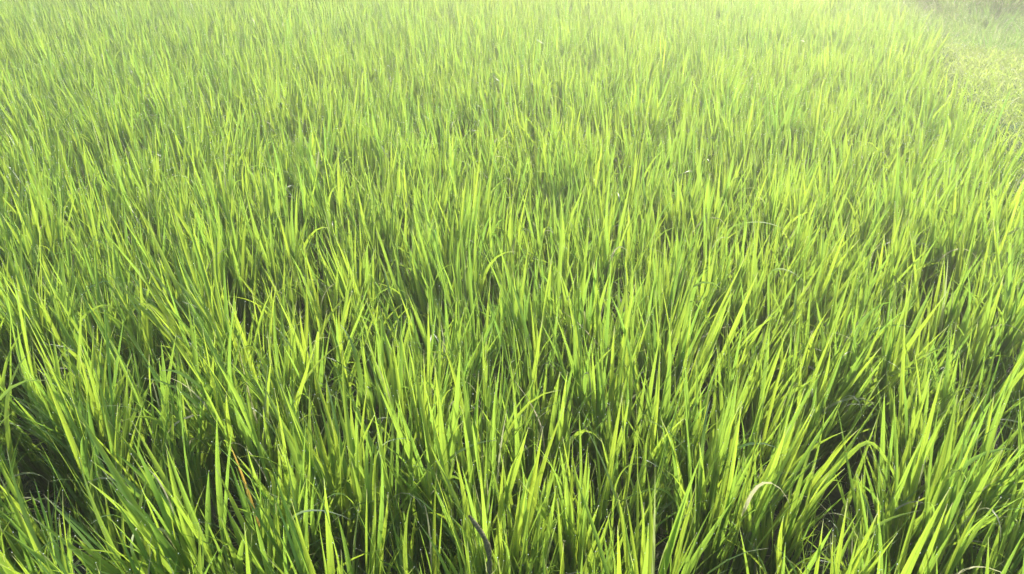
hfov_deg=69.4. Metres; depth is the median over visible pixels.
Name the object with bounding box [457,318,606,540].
rice plant
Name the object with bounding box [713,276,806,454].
rice plant
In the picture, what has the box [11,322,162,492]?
rice plant
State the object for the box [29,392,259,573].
rice plant
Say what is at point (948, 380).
rice plant
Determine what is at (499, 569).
rice plant
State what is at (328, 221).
rice plant
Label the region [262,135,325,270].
rice plant
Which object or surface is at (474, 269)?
rice plant
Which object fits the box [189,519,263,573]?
rice plant
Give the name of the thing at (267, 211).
rice plant
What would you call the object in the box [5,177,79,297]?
rice plant
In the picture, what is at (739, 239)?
rice plant
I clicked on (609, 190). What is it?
rice plant
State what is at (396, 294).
rice plant
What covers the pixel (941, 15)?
grass tussock
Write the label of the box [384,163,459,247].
rice plant
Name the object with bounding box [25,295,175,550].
rice plant
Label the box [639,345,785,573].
rice plant
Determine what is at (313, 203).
rice plant
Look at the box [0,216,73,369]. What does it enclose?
rice plant
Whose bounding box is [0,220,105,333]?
rice plant
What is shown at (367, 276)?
rice plant
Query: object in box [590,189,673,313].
rice plant
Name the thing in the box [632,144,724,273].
rice plant
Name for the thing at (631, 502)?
rice plant
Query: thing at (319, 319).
rice plant
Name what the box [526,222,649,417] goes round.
rice plant
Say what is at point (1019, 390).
rice plant
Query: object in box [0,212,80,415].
rice plant
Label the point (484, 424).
rice plant
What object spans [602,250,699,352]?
rice plant
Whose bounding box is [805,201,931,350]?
rice plant
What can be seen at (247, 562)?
rice plant
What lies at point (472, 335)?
rice plant
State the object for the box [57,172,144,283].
rice plant
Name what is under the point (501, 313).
rice plant
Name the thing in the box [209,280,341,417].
rice plant
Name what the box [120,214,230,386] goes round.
rice plant
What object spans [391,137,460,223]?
rice plant
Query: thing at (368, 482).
rice plant
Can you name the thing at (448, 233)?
rice plant
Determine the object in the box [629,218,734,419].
rice plant
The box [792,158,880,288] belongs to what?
rice plant
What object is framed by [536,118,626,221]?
rice plant
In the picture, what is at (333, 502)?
rice plant
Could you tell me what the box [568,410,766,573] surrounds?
rice plant
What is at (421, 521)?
rice plant
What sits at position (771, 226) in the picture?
rice plant
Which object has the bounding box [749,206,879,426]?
rice plant
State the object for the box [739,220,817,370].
rice plant
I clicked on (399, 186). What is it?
rice plant
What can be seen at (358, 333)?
rice plant
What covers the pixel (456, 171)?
rice plant
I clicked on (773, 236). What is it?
rice plant
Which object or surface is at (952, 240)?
rice plant
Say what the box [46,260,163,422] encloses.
rice plant
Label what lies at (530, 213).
rice plant
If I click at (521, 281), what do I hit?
rice plant
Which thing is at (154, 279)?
rice plant
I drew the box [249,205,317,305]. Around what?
rice plant
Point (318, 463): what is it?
rice plant
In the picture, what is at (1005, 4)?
grass tussock
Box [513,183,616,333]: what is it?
rice plant
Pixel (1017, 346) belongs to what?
rice plant
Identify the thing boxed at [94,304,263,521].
rice plant
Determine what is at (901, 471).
rice plant
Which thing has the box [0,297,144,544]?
rice plant
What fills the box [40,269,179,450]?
rice plant
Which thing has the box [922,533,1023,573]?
rice plant
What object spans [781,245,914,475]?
rice plant
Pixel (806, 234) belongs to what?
rice plant
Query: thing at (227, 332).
rice plant
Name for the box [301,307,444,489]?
rice plant
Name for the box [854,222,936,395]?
rice plant
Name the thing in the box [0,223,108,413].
rice plant
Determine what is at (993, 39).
grass tussock
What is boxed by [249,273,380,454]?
rice plant
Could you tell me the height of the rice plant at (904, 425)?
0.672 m
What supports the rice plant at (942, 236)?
on the water
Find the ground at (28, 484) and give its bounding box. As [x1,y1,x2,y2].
[0,48,1023,573]
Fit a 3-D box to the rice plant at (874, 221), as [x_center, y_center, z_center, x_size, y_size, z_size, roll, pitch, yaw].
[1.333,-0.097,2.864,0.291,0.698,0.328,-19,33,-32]
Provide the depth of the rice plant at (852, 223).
2.95 m
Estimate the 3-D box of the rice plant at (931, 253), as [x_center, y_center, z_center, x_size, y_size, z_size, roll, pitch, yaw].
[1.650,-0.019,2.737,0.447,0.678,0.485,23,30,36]
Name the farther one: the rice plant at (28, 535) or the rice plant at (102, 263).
the rice plant at (102, 263)
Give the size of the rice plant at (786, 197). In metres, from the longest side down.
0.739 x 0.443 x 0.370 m
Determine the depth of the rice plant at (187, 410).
2.03 m
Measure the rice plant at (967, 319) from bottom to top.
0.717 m
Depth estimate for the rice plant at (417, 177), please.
3.39 m
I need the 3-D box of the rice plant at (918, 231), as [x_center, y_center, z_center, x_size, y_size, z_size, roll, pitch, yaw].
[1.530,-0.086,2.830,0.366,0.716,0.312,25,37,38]
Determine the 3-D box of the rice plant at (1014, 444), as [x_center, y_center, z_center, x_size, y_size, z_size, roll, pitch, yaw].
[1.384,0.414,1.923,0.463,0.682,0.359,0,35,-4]
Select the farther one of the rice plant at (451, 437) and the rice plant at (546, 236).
the rice plant at (546, 236)
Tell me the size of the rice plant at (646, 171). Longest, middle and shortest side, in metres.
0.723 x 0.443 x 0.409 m
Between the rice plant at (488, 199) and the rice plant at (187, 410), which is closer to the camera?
the rice plant at (187, 410)
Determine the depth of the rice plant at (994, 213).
2.69 m
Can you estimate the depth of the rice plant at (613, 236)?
3.00 m
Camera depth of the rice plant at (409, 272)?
2.70 m
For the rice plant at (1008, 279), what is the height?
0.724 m
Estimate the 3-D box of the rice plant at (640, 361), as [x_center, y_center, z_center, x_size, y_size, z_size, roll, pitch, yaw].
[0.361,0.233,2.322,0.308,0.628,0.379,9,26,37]
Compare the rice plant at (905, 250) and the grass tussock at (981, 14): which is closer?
the rice plant at (905, 250)
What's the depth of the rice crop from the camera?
4.54 m
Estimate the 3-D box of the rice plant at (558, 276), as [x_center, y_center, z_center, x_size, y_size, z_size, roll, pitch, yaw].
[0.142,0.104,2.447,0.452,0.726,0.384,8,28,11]
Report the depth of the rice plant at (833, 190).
3.13 m
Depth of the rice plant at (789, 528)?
1.67 m
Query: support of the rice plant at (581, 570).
on the water
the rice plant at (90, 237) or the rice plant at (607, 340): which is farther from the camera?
the rice plant at (90, 237)
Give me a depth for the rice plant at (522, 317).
2.23 m
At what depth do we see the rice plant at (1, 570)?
1.44 m
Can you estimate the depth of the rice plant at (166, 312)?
2.32 m
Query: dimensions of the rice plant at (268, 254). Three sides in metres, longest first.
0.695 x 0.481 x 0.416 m
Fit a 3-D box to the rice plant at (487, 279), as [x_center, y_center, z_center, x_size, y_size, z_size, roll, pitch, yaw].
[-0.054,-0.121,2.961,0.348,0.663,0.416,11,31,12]
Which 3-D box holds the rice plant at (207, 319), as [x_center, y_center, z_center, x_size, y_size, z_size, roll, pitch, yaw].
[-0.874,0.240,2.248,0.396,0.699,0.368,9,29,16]
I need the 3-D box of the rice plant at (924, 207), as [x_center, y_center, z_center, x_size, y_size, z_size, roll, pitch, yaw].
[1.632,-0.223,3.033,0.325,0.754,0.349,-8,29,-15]
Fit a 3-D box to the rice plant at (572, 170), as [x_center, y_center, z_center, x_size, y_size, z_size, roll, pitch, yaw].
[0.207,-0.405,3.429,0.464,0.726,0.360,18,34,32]
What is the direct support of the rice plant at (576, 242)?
on the water
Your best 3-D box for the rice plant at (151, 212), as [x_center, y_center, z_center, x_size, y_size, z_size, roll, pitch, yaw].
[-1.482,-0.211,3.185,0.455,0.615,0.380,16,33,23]
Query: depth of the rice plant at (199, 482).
1.83 m
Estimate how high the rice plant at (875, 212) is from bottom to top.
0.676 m
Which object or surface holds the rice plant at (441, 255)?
on the ground at (28, 484)
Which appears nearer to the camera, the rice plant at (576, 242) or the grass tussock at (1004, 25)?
the rice plant at (576, 242)
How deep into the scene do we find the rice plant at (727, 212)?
3.08 m
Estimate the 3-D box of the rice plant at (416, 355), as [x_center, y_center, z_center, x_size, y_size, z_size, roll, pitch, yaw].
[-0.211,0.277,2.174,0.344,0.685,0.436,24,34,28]
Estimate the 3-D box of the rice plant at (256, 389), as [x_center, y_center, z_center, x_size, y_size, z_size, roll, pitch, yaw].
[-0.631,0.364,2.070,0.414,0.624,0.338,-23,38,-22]
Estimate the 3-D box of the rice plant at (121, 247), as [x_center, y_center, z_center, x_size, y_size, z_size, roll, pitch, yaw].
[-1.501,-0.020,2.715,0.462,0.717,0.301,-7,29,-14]
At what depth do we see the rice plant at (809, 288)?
2.64 m
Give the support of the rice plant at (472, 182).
in the water
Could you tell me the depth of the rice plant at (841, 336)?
2.13 m
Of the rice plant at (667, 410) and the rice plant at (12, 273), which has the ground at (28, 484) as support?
the rice plant at (667, 410)
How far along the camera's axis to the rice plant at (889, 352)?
2.10 m
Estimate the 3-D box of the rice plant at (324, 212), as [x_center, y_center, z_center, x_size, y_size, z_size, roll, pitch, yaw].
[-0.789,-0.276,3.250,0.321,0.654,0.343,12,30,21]
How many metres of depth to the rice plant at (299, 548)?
1.44 m
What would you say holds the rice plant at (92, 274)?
on the water
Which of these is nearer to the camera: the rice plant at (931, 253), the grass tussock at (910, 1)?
the rice plant at (931, 253)
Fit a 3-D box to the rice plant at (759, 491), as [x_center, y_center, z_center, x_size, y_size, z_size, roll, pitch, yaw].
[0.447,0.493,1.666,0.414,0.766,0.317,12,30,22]
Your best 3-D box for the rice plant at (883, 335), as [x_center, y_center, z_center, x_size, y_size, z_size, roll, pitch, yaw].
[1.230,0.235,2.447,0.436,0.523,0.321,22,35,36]
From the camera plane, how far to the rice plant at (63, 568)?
1.28 m
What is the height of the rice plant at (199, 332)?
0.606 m
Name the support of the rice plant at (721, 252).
on the water
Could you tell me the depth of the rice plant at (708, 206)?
2.98 m
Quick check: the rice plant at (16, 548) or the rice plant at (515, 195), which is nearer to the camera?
the rice plant at (16, 548)
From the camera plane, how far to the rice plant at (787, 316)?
2.33 m
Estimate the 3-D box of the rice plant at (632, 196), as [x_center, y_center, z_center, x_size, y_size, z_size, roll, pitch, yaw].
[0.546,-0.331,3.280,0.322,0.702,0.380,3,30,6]
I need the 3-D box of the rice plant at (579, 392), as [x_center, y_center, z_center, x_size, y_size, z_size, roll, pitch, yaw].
[0.232,0.308,2.025,0.340,0.782,0.455,15,32,26]
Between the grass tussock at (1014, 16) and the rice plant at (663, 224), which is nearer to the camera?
the rice plant at (663, 224)
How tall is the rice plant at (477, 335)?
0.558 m
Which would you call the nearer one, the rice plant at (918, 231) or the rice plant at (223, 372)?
the rice plant at (223, 372)
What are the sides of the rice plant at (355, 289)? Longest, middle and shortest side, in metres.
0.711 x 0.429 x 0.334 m
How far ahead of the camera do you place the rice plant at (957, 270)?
2.59 m
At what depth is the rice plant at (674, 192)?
3.21 m
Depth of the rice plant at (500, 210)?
3.15 m
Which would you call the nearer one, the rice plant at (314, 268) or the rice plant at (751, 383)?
the rice plant at (751, 383)
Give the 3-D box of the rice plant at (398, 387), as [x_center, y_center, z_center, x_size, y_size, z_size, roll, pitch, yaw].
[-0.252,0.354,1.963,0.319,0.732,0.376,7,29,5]
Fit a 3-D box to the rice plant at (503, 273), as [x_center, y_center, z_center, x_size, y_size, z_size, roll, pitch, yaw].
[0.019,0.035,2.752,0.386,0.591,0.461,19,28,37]
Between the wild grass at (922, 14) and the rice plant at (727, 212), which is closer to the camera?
the rice plant at (727, 212)
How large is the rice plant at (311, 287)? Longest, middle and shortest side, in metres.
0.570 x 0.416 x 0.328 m
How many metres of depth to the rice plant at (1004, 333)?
2.21 m
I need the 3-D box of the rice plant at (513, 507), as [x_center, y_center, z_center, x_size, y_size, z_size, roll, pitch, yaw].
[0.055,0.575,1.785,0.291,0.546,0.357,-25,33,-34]
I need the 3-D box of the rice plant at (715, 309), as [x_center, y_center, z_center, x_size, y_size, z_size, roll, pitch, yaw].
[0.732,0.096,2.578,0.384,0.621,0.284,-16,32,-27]
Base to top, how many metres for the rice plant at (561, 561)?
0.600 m
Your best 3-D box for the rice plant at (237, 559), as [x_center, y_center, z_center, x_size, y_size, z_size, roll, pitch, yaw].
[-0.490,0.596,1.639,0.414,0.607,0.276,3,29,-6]
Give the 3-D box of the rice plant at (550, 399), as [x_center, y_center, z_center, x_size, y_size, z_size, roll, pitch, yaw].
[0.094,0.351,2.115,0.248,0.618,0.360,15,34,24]
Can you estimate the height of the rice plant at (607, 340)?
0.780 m
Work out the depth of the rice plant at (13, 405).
2.00 m
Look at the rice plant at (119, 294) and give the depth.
2.36 m
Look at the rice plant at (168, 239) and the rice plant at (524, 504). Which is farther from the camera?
the rice plant at (168, 239)
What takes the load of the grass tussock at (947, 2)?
on the ground at (28, 484)
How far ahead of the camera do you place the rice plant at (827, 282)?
2.41 m
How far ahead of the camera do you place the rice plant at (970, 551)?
1.65 m
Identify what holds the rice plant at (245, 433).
on the ground at (28, 484)
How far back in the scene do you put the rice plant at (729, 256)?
2.63 m
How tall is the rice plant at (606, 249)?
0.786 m
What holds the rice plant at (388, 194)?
on the ground at (28, 484)
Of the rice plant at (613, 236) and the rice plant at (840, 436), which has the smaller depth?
the rice plant at (840, 436)
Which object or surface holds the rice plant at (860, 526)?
on the water
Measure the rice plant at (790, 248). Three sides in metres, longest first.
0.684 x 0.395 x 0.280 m
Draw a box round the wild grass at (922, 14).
[884,0,1023,55]
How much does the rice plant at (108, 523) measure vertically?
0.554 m
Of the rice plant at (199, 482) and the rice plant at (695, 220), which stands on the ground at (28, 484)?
the rice plant at (695, 220)
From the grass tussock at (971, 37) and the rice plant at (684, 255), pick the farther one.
the grass tussock at (971, 37)
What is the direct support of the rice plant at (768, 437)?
on the water
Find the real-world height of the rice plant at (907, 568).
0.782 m
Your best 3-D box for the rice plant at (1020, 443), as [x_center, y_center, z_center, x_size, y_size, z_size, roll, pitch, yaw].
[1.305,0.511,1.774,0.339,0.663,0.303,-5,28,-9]
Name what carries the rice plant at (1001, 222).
on the ground at (28, 484)
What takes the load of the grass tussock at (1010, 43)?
on the ground at (28, 484)
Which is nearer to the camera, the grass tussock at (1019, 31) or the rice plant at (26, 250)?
the rice plant at (26, 250)
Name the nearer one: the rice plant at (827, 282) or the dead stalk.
the dead stalk
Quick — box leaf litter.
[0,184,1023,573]
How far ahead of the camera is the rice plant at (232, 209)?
2.99 m
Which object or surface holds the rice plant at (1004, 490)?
on the water
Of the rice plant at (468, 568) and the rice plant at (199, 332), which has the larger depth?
the rice plant at (199, 332)
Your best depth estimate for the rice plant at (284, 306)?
2.52 m
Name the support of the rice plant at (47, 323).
on the ground at (28, 484)
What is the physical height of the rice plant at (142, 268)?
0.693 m
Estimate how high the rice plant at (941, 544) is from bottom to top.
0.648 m
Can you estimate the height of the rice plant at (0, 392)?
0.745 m
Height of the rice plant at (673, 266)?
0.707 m
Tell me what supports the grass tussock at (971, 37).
on the ground at (28, 484)
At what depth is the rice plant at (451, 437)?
1.75 m
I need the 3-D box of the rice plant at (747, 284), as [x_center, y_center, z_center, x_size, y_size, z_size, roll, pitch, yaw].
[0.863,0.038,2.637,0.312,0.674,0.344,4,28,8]
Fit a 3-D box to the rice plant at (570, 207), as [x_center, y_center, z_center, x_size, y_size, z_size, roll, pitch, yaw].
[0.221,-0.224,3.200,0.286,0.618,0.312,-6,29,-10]
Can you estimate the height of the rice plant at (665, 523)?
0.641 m
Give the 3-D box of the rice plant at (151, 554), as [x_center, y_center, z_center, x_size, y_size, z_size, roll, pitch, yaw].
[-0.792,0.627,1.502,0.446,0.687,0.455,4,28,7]
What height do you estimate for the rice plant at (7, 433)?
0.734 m
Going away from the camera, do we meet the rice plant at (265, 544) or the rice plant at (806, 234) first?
the rice plant at (265, 544)
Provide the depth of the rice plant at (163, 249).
2.78 m
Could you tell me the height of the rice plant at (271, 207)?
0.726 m
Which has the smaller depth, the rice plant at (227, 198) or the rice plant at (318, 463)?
the rice plant at (318, 463)
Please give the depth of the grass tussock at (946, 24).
7.66 m
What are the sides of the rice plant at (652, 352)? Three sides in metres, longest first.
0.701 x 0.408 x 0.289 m
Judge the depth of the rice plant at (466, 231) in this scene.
2.75 m
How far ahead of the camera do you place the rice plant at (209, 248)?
2.69 m
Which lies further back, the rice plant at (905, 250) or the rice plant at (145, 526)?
the rice plant at (905, 250)
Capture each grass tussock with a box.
[861,0,936,25]
[903,0,984,32]
[914,11,986,42]
[922,0,1008,18]
[929,25,1007,46]
[936,5,1023,38]
[944,0,1023,35]
[950,18,1023,48]
[951,26,1023,55]
[959,0,1023,19]
[988,28,1023,56]
[993,9,1023,38]
[999,2,1023,33]
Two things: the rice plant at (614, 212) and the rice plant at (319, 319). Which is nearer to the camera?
the rice plant at (319, 319)
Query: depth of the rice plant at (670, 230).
3.00 m
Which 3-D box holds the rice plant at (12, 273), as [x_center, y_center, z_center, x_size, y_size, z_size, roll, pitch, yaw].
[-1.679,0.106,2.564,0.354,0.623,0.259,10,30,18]
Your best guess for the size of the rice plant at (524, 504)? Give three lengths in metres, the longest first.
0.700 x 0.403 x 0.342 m
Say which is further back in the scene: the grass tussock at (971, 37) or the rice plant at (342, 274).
the grass tussock at (971, 37)
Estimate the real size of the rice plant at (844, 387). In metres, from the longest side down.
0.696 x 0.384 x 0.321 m
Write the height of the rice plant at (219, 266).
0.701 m
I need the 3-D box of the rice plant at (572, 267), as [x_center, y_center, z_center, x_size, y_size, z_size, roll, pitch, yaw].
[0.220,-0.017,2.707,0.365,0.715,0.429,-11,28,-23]
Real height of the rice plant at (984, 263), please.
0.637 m
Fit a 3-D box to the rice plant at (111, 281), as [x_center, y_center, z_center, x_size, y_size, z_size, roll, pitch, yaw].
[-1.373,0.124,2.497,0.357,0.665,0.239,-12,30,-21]
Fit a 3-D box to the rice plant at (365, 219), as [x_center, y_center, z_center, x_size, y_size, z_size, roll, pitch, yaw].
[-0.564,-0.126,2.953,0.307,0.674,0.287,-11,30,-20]
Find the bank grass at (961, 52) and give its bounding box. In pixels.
[921,3,1023,315]
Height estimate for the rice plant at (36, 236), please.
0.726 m
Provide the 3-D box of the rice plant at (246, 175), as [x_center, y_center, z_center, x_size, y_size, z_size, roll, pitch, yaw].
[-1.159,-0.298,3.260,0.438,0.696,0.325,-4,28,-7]
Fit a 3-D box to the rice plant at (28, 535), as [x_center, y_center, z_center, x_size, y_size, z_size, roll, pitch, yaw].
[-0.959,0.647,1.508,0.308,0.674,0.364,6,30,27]
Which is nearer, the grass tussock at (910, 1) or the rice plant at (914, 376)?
the rice plant at (914, 376)
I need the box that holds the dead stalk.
[468,515,491,573]
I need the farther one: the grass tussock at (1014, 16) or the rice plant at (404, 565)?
the grass tussock at (1014, 16)
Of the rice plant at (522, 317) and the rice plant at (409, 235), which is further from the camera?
the rice plant at (409, 235)
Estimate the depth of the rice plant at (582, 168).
3.27 m
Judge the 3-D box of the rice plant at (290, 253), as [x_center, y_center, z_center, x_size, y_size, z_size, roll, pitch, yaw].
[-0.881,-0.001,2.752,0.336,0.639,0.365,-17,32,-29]
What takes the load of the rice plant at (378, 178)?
on the ground at (28, 484)
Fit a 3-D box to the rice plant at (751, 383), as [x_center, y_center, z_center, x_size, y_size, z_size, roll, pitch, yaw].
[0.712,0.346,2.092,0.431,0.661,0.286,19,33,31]
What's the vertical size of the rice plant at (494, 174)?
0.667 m
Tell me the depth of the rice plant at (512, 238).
2.80 m
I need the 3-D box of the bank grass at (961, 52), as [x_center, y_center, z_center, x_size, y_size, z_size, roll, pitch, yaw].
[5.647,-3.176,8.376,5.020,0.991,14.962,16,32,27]
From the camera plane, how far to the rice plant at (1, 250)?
2.72 m
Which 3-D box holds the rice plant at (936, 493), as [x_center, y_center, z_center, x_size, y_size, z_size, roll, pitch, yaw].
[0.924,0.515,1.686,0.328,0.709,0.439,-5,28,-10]
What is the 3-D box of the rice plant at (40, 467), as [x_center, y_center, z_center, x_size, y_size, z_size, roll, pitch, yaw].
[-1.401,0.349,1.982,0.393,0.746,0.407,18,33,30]
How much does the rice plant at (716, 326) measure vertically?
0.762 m
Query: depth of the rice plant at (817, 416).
1.99 m
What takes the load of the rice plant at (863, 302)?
on the ground at (28, 484)
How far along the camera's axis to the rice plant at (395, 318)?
2.37 m
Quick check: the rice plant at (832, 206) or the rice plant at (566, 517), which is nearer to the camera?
the rice plant at (566, 517)
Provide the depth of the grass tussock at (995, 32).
7.29 m
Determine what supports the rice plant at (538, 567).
on the water
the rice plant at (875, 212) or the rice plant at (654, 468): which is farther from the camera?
the rice plant at (875, 212)
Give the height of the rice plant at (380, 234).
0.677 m
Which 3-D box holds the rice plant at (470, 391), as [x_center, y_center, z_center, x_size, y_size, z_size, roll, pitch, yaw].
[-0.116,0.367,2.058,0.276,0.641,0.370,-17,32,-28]
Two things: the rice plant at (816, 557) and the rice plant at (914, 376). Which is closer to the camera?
the rice plant at (816, 557)
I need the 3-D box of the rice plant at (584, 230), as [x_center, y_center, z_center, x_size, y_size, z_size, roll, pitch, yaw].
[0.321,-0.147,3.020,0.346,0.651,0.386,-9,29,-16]
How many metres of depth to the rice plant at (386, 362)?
2.28 m
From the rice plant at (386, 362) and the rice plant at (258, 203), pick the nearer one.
the rice plant at (386, 362)
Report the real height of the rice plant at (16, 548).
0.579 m
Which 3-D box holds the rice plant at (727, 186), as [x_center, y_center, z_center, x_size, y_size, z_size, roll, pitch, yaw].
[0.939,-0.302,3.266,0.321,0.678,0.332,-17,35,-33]
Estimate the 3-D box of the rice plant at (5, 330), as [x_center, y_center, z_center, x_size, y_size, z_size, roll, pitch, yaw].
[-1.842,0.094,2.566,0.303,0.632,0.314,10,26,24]
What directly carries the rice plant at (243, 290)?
in the water
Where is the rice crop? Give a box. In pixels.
[0,0,1023,552]
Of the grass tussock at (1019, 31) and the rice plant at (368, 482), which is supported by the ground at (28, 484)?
the grass tussock at (1019, 31)
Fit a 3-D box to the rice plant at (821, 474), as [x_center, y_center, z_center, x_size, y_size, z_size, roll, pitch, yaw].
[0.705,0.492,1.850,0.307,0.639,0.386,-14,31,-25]
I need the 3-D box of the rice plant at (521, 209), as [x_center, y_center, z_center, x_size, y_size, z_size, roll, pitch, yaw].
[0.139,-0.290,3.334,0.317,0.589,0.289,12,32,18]
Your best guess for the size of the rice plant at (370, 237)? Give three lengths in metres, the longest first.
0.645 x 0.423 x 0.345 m
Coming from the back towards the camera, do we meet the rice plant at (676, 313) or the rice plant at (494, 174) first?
the rice plant at (494, 174)
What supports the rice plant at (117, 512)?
on the water
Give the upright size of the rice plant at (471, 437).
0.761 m
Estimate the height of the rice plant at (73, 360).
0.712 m
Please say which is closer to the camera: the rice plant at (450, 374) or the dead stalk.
the dead stalk
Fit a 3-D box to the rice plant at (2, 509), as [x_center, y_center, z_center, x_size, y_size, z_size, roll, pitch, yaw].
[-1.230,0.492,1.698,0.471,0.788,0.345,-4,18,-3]
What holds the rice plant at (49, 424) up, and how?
on the water
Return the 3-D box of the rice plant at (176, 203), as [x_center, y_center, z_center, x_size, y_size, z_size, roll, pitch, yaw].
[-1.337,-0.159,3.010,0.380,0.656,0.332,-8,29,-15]
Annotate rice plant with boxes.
[0,175,75,308]
[0,178,89,319]
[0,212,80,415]
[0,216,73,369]
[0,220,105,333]
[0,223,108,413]
[0,236,130,370]
[0,237,26,282]
[0,237,71,379]
[0,247,25,391]
[0,261,89,393]
[0,285,67,498]
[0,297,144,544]
[0,306,28,448]
[0,320,129,492]
[0,355,46,562]
[0,380,64,549]
[0,450,256,573]
[0,451,108,573]
[0,456,85,573]
[0,515,71,573]
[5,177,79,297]
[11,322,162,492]
[11,328,142,537]
[13,490,219,573]
[23,404,224,573]
[24,185,146,317]
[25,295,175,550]
[27,242,155,404]
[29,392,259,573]
[40,228,149,389]
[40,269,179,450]
[42,412,183,573]
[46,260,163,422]
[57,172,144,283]
[59,210,145,309]
[60,183,137,308]
[78,203,181,366]
[80,392,235,573]
[87,262,184,422]
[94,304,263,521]
[103,210,243,396]
[109,173,192,299]
[117,167,224,254]
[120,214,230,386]
[120,307,261,495]
[121,179,191,311]
[128,201,213,338]
[136,254,286,459]
[145,186,214,281]
[145,294,315,506]
[149,252,287,419]
[151,202,240,386]
[151,306,339,529]
[164,450,380,573]
[165,157,284,337]
[172,428,377,573]
[174,153,262,244]
[174,282,303,416]
[176,176,260,315]
[185,178,267,366]
[189,159,309,321]
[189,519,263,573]
[200,146,295,270]
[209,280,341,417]
[211,389,402,573]
[213,315,364,470]
[214,427,411,573]
[217,171,297,291]
[217,372,409,573]
[229,207,309,329]
[233,242,340,392]
[236,175,327,307]
[237,151,320,291]
[243,350,439,573]
[244,523,250,573]
[246,245,309,393]
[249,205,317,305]
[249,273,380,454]
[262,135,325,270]
[278,143,359,276]
[281,199,366,331]
[284,251,374,417]
[289,208,400,369]
[299,271,409,413]
[301,159,361,256]
[301,225,393,348]
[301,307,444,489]
[306,210,404,388]
[312,165,386,276]
[313,325,498,573]
[321,190,411,338]
[324,171,408,294]
[336,129,419,262]
[338,442,478,573]
[345,288,437,451]
[355,143,428,247]
[358,472,507,573]
[359,189,456,336]
[359,287,474,525]
[362,217,454,385]
[363,129,438,242]
[363,165,443,315]
[364,305,487,452]
[367,238,457,391]
[369,345,569,573]
[371,298,512,423]
[374,145,420,207]
[375,222,466,344]
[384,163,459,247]
[388,170,499,344]
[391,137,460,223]
[391,205,515,371]
[399,198,517,351]
[404,260,536,456]
[408,313,540,452]
[408,407,588,573]
[409,115,475,233]
[419,536,529,573]
[421,150,510,320]
[421,462,589,573]
[422,169,496,260]
[426,276,533,417]
[430,150,509,240]
[444,178,555,308]
[446,152,533,296]
[449,332,550,524]
[454,429,614,573]
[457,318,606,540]
[458,159,530,245]
[460,136,513,238]
[462,273,569,412]
[466,171,544,320]
[470,557,548,573]
[472,231,565,372]
[473,225,561,333]
[477,244,593,438]
[484,215,614,408]
[491,528,616,573]
[493,297,588,486]
[494,187,581,286]
[502,167,570,297]
[511,487,658,573]
[512,160,566,276]
[512,394,694,573]
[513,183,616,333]
[515,116,598,215]
[524,191,616,355]
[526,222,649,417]
[528,132,615,243]
[529,272,677,509]
[531,162,593,282]
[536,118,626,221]
[536,248,667,459]
[545,172,639,278]
[546,202,625,340]
[556,420,676,573]
[557,318,716,533]
[561,257,675,447]
[563,179,656,364]
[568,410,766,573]
[573,154,643,297]
[578,177,650,311]
[582,155,633,231]
[586,345,699,571]
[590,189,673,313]
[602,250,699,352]
[602,277,738,471]
[603,236,721,414]
[606,144,676,280]
[614,126,687,245]
[622,342,762,539]
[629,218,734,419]
[630,215,707,309]
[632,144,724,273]
[636,185,706,271]
[636,369,826,573]
[637,256,789,433]
[639,191,727,323]
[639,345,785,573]
[644,137,744,314]
[646,161,703,252]
[667,170,734,272]
[669,196,790,350]
[687,244,763,386]
[689,152,763,257]
[690,249,848,425]
[693,339,822,547]
[697,209,787,337]
[702,317,843,488]
[711,169,783,285]
[712,204,821,369]
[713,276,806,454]
[714,438,852,573]
[721,145,832,291]
[725,177,791,272]
[729,190,816,315]
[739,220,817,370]
[740,327,881,531]
[740,492,905,573]
[741,353,901,573]
[743,173,836,277]
[745,271,898,481]
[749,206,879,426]
[760,296,934,443]
[767,232,854,362]
[768,146,868,255]
[775,201,852,291]
[779,179,887,324]
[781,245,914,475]
[782,201,929,356]
[782,487,949,573]
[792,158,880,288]
[799,295,913,452]
[800,453,1003,573]
[801,262,924,376]
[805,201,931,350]
[809,419,980,573]
[814,270,983,498]
[817,176,916,320]
[822,190,897,308]
[827,283,946,412]
[831,370,1023,573]
[834,170,927,280]
[842,323,988,544]
[849,201,949,312]
[850,275,974,446]
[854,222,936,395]
[857,381,1023,573]
[863,144,975,304]
[874,172,977,300]
[876,235,1020,420]
[899,183,1016,331]
[906,499,1023,573]
[909,190,1022,354]
[914,171,1023,355]
[915,182,1023,379]
[916,368,1023,573]
[919,312,1023,491]
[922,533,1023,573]
[934,255,1023,415]
[948,219,1023,417]
[951,437,1023,573]
[955,171,1023,363]
[955,252,1023,440]
[956,185,1023,270]
[958,226,1023,391]
[977,366,1023,534]
[983,341,1023,471]
[997,391,1023,572]
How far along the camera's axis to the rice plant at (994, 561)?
1.54 m

